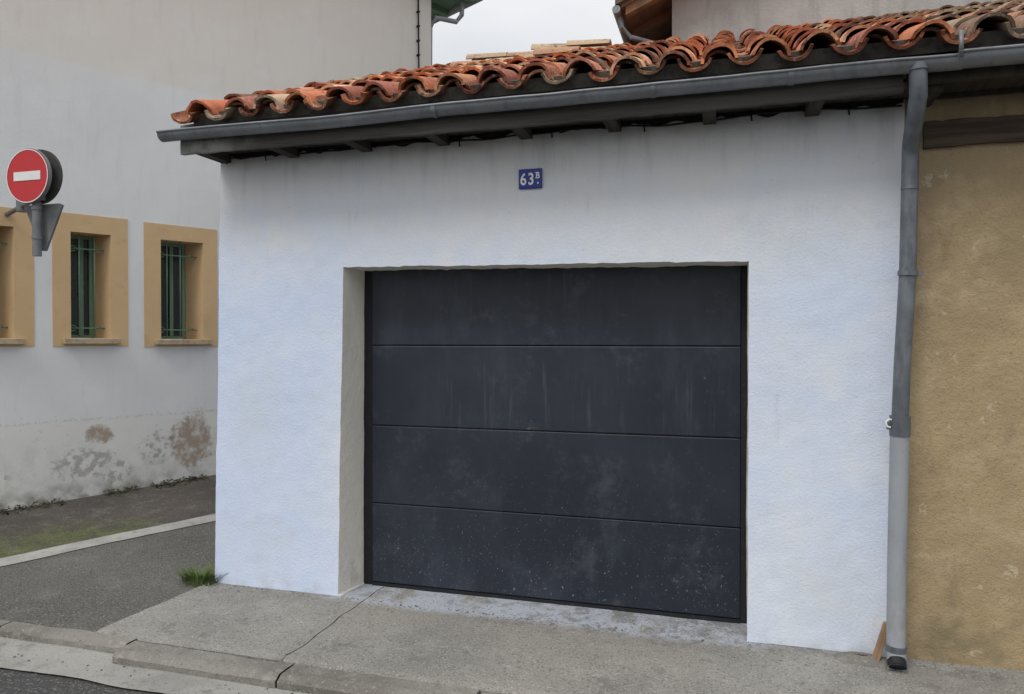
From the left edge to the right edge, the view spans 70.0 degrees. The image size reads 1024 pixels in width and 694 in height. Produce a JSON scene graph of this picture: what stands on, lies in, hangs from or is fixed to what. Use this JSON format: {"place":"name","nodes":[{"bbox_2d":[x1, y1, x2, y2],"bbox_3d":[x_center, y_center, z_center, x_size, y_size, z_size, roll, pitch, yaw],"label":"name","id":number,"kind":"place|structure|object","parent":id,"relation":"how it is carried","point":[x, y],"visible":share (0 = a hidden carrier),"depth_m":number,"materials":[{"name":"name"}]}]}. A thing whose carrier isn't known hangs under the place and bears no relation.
{"place":"outdoors","nodes":[
{"label":"outdoors","id":0,"kind":"place"},
{"bbox_2d":[0,667,164,693],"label":"road","id":1,"kind":"structure","parent":0,"point":[13,681],"depth_m":3.61,"materials":[{"name":"grey asphalt"}]},
{"bbox_2d":[0,637,307,693],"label":"gutter channel","id":2,"kind":"object","parent":1,"relation":"on","point":[74,659],"visible":0.69,"depth_m":3.75,"materials":[{"name":"concrete"}]},
{"bbox_2d":[13,584,884,693],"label":"grit","id":3,"kind":"object","parent":2,"relation":"on","point":[391,612],"visible":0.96,"depth_m":4.24,"materials":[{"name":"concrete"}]},
{"bbox_2d":[0,521,215,631],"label":"alley apron","id":4,"kind":"object","parent":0,"point":[94,588],"visible":0.15,"depth_m":5.04,"materials":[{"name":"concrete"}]},
{"bbox_2d":[173,563,226,586],"bbox_3d":[-2.124,1.530,4.972,0.421,0.140,0.321,1,1,43],"label":"grass tuft","id":5,"kind":"object","parent":4,"relation":"on","point":[193,577],"visible":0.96,"depth_m":4.97,"materials":[{"name":"green plant"}]},
{"bbox_2d":[0,475,215,557],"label":"alley","id":6,"kind":"structure","parent":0,"point":[74,520],"depth_m":6.66,"materials":[{"name":"grey asphalt"}]},
{"bbox_2d":[0,473,209,515],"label":"leaf litter","id":7,"kind":"object","parent":6,"relation":"on","point":[163,483],"visible":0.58,"depth_m":7.45,"materials":[{"name":"plant"}]},
{"bbox_2d":[0,513,215,565],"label":"drain strip","id":8,"kind":"object","parent":6,"relation":"on","point":[33,555],"visible":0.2,"depth_m":5.88,"materials":[{"name":"concrete"}]},
{"bbox_2d":[0,521,377,660],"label":"ground","id":9,"kind":"structure","parent":0,"point":[161,532],"depth_m":6.19,"materials":[{"name":"concrete"}]},
{"bbox_2d":[0,0,430,511],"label":"walls","id":10,"kind":"structure","parent":9,"relation":"on","point":[95,95],"depth_m":7.60,"materials":[{"name":"white paint"}]},
{"bbox_2d":[5,148,63,256],"bbox_3d":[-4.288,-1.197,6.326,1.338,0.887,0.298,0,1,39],"label":"no entry sign","id":11,"kind":"object","parent":10,"relation":"attached to","point":[34,177],"visible":1,"depth_m":6.01,"materials":[{"name":"red metal"}]},
{"bbox_2d":[0,234,196,336],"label":"window bars","id":12,"kind":"object","parent":10,"relation":"attached to","point":[95,325],"depth_m":7.47,"materials":[{"name":"green metal"}]},
{"bbox_2d":[0,338,211,344],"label":"sills","id":13,"kind":"structure","parent":10,"relation":"attached to","point":[9,341],"depth_m":7.37,"materials":[{"name":"stone"}]},
{"bbox_2d":[0,207,217,346],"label":"window surrounds","id":14,"kind":"object","parent":10,"relation":"attached to","point":[17,290],"visible":0.89,"depth_m":7.50,"materials":[{"name":"beige paint"}]},
{"bbox_2d":[71,235,184,338],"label":"window frames","id":15,"kind":"structure","parent":10,"relation":"in","point":[90,294],"depth_m":7.59,"materials":[{"name":"green metal"}]},
{"bbox_2d":[71,239,179,335],"bbox_3d":[-4.438,-0.612,7.539,2.063,1.062,0.001,-1,1,-45],"label":"window glass","id":16,"kind":"object","parent":15,"relation":"in","point":[74,294],"visible":0.3,"depth_m":8.10,"materials":[{"name":"black glass"}]},
{"bbox_2d":[416,0,419,68],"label":"wall conduit","id":17,"kind":"object","parent":10,"relation":"attached to","point":[418,26],"depth_m":10.16,"materials":[{"name":"grey metal"}]},
{"bbox_2d":[431,0,474,17],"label":"roof eave","id":18,"kind":"object","parent":10,"relation":"attached to","point":[441,7],"visible":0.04,"depth_m":10.93,"materials":[{"name":"green paint"}]},
{"bbox_2d":[431,0,482,65],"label":"gutter and pipe","id":19,"kind":"object","parent":10,"relation":"attached to","point":[461,6],"visible":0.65,"depth_m":10.67,"materials":[{"name":"grey plastic"}]},
{"bbox_2d":[0,620,490,693],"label":"kerb","id":20,"kind":"structure","parent":9,"relation":"on","point":[263,673],"depth_m":3.71,"materials":[{"name":"concrete"}]},
{"bbox_2d":[171,18,1023,656],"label":"garage","id":21,"kind":"structure","parent":9,"relation":"on","point":[615,366],"depth_m":4.38,"materials":[{"name":"white paint"}]},
{"bbox_2d":[519,168,541,188],"bbox_3d":[0.108,-0.988,4.292,0.142,0.116,0.011,0,1,16],"label":"house number plate","id":22,"kind":"object","parent":21,"relation":"attached to","point":[530,178],"visible":1,"depth_m":4.29,"materials":[{"name":"blue metal"}]},
{"bbox_2d":[372,265,740,618],"bbox_3d":[0.198,0.519,4.573,2.350,2.105,0.035,0,1,16],"label":"sectional door","id":23,"kind":"structure","parent":21,"relation":"in","point":[557,539],"depth_m":4.52,"materials":[{"name":"paint"}]},
{"bbox_2d":[226,98,903,163],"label":"rafters","id":24,"kind":"object","parent":21,"relation":"attached to","point":[848,106],"visible":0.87,"depth_m":4.14,"materials":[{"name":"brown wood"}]},
{"bbox_2d":[156,30,1023,141],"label":"rain gutter","id":25,"kind":"object","parent":21,"relation":"attached to","point":[963,58],"visible":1,"depth_m":3.75,"materials":[{"name":"metal"}]},
{"bbox_2d":[885,61,928,671],"bbox_3d":[1.927,0.158,3.575,0.170,2.948,0.415,0,1,16],"label":"downpipe","id":26,"kind":"object","parent":21,"relation":"attached to","point":[898,425],"visible":1,"depth_m":3.62,"materials":[{"name":"metal"}]},
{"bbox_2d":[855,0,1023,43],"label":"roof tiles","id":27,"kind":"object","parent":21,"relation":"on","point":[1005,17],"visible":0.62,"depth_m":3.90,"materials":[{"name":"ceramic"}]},
{"bbox_2d":[906,53,1023,99],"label":"eave board","id":28,"kind":"object","parent":21,"relation":"attached to","point":[981,73],"visible":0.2,"depth_m":3.42,"materials":[{"name":"brown wood"}]},
{"bbox_2d":[672,0,996,78],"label":"walls","id":29,"kind":"structure","parent":9,"relation":"on","point":[710,19],"depth_m":7.33,"materials":[{"name":"white paint"}]},
{"bbox_2d":[615,0,631,42],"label":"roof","id":30,"kind":"structure","parent":29,"relation":"attached to","point":[618,2],"depth_m":7.40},
{"bbox_2d":[612,5,653,44],"bbox_3d":[2.081,-3.218,10.098,0.537,0.550,5.730,0,1,16],"label":"gutter and pipe","id":31,"kind":"object","parent":29,"relation":"attached to","point":[627,36],"visible":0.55,"depth_m":7.53,"materials":[{"name":"metal"}]},
{"bbox_2d":[620,0,671,44],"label":"eave boards","id":32,"kind":"object","parent":29,"relation":"attached to","point":[650,19],"visible":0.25,"depth_m":7.88,"materials":[{"name":"brown wood"}]},
{"bbox_2d":[904,93,1023,670],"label":"wall","id":33,"kind":"structure","parent":9,"relation":"on","point":[965,575],"depth_m":3.69,"materials":[{"name":"beige paint"}]},
{"bbox_2d":[923,114,1023,149],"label":"timber beam","id":34,"kind":"structure","parent":33,"relation":"attached to","point":[970,131],"depth_m":3.65,"materials":[{"name":"brown wood"}]},
{"bbox_2d":[432,0,622,65],"label":"sky","id":35,"kind":"structure","parent":0,"point":[486,26],"materials":[{"name":"white"}]},
{"bbox_2d":[96,580,1023,693],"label":"pavement","id":36,"kind":"structure","parent":0,"point":[437,641],"depth_m":3.92,"materials":[{"name":"concrete"}]},
{"bbox_2d":[834,651,887,667],"bbox_3d":[1.804,1.597,3.752,0.310,0.048,0.152,0,1,16],"label":"cement patch","id":37,"kind":"object","parent":36,"relation":"on","point":[859,658],"visible":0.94,"depth_m":3.72,"materials":[{"name":"concrete"}]},
{"bbox_2d":[872,621,885,661],"bbox_3d":[1.887,1.513,3.736,0.141,0.190,0.048,0,1,-29],"label":"wood offcut","id":38,"kind":"object","parent":37,"relation":"on","point":[879,647],"visible":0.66,"depth_m":3.73,"materials":[{"name":"brown wood"}]}
]}

